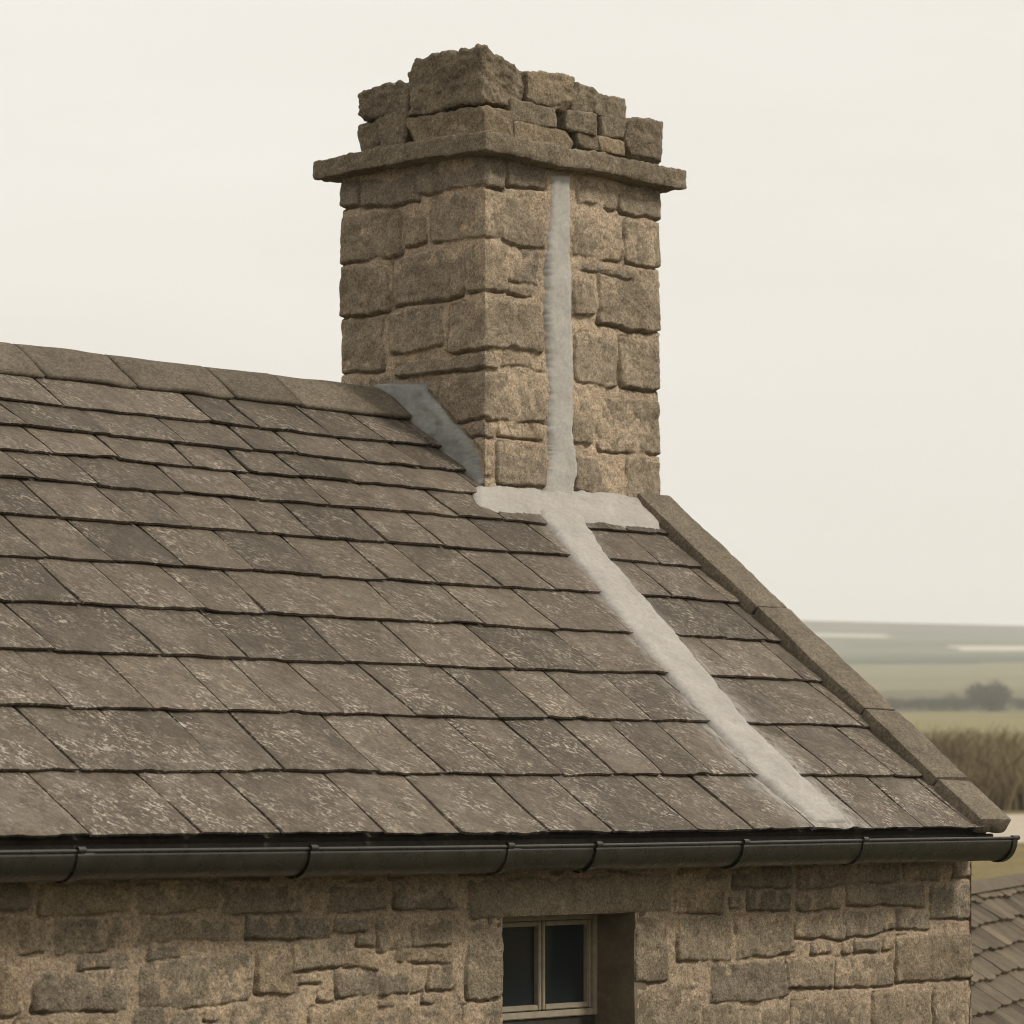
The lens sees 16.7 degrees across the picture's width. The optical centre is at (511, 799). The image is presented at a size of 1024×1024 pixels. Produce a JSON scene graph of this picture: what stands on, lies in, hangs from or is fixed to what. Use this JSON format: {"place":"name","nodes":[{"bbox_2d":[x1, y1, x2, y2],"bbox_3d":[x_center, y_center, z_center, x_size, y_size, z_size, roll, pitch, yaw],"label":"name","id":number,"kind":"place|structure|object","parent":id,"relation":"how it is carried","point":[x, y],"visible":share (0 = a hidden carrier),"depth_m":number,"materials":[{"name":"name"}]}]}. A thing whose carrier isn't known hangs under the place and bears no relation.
{"place":"outdoors","nodes":[
{"label":"outdoors","id":0,"kind":"place"},
{"bbox_2d":[0,43,1019,1023],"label":"stone house","id":1,"kind":"structure","parent":0,"point":[441,652],"depth_m":11.75,"materials":[{"name":"stone"}]},
{"bbox_2d":[487,912,646,1023],"bbox_3d":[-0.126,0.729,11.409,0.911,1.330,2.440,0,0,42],"label":"window","id":2,"kind":"structure","parent":1,"relation":"in","point":[573,968],"depth_m":11.37,"materials":[{"name":"paint"}]},
{"bbox_2d":[0,0,1023,625],"label":"sky","id":3,"kind":"structure","parent":0,"point":[841,270],"materials":[{"name":"white"}]},
{"bbox_2d":[801,620,1023,880],"bbox_3d":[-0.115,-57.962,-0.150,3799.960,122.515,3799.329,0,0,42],"label":"terrain","id":4,"kind":"structure","parent":0,"point":[901,660],"depth_m":763.48,"materials":[{"name":"green plant"}]},
{"bbox_2d":[886,697,905,709],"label":"broadleaf tree","id":5,"kind":"object","parent":4,"relation":"on","point":[895,703],"visible":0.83,"depth_m":505.62,"materials":[{"name":"grey plant"}]},
{"bbox_2d":[899,697,914,708],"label":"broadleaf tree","id":6,"kind":"object","parent":4,"relation":"on","point":[903,701],"visible":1,"depth_m":508.02,"materials":[{"name":"grey plant"}]},
{"bbox_2d":[904,695,931,709],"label":"broadleaf tree","id":7,"kind":"object","parent":4,"relation":"on","point":[914,702],"visible":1,"depth_m":505.63,"materials":[{"name":"grey plant"}]},
{"bbox_2d":[920,697,941,709],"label":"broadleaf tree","id":8,"kind":"object","parent":4,"relation":"on","point":[928,703],"visible":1,"depth_m":506.56,"materials":[{"name":"grey plant"}]},
{"bbox_2d":[927,695,956,709],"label":"broadleaf tree","id":9,"kind":"object","parent":4,"relation":"on","point":[943,704],"visible":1,"depth_m":504.85,"materials":[{"name":"grey plant"}]},
{"bbox_2d":[944,692,969,709],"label":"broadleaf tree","id":10,"kind":"object","parent":4,"relation":"on","point":[954,700],"visible":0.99,"depth_m":505.53,"materials":[{"name":"grey plant"}]},
{"bbox_2d":[954,695,980,709],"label":"broadleaf tree","id":11,"kind":"object","parent":4,"relation":"on","point":[965,703],"visible":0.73,"depth_m":503.77,"materials":[{"name":"grey plant"}]},
{"bbox_2d":[914,721,1023,810],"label":"tall dry grass","id":12,"kind":"structure","parent":4,"relation":"on","point":[992,772],"depth_m":63.71,"materials":[{"name":"beige plant"}]},
{"bbox_2d":[964,680,1013,711],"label":"broadleaf tree","id":13,"kind":"object","parent":4,"relation":"on","point":[994,697],"visible":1,"depth_m":487.19,"materials":[{"name":"grey plant"}]},
{"bbox_2d":[971,873,1023,1023],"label":"slate cottage","id":14,"kind":"structure","parent":4,"relation":"on","point":[997,934],"depth_m":18.84,"materials":[{"name":"grey stone"}]},
{"bbox_2d":[1009,696,1023,707],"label":"broadleaf tree","id":15,"kind":"object","parent":4,"relation":"on","point":[1016,700],"visible":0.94,"depth_m":506.80,"materials":[{"name":"grey plant"}]},
{"bbox_2d":[986,814,1023,842],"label":"track","id":16,"kind":"structure","parent":0,"point":[1015,826],"depth_m":53.54,"materials":[{"name":"stone"}]}
]}

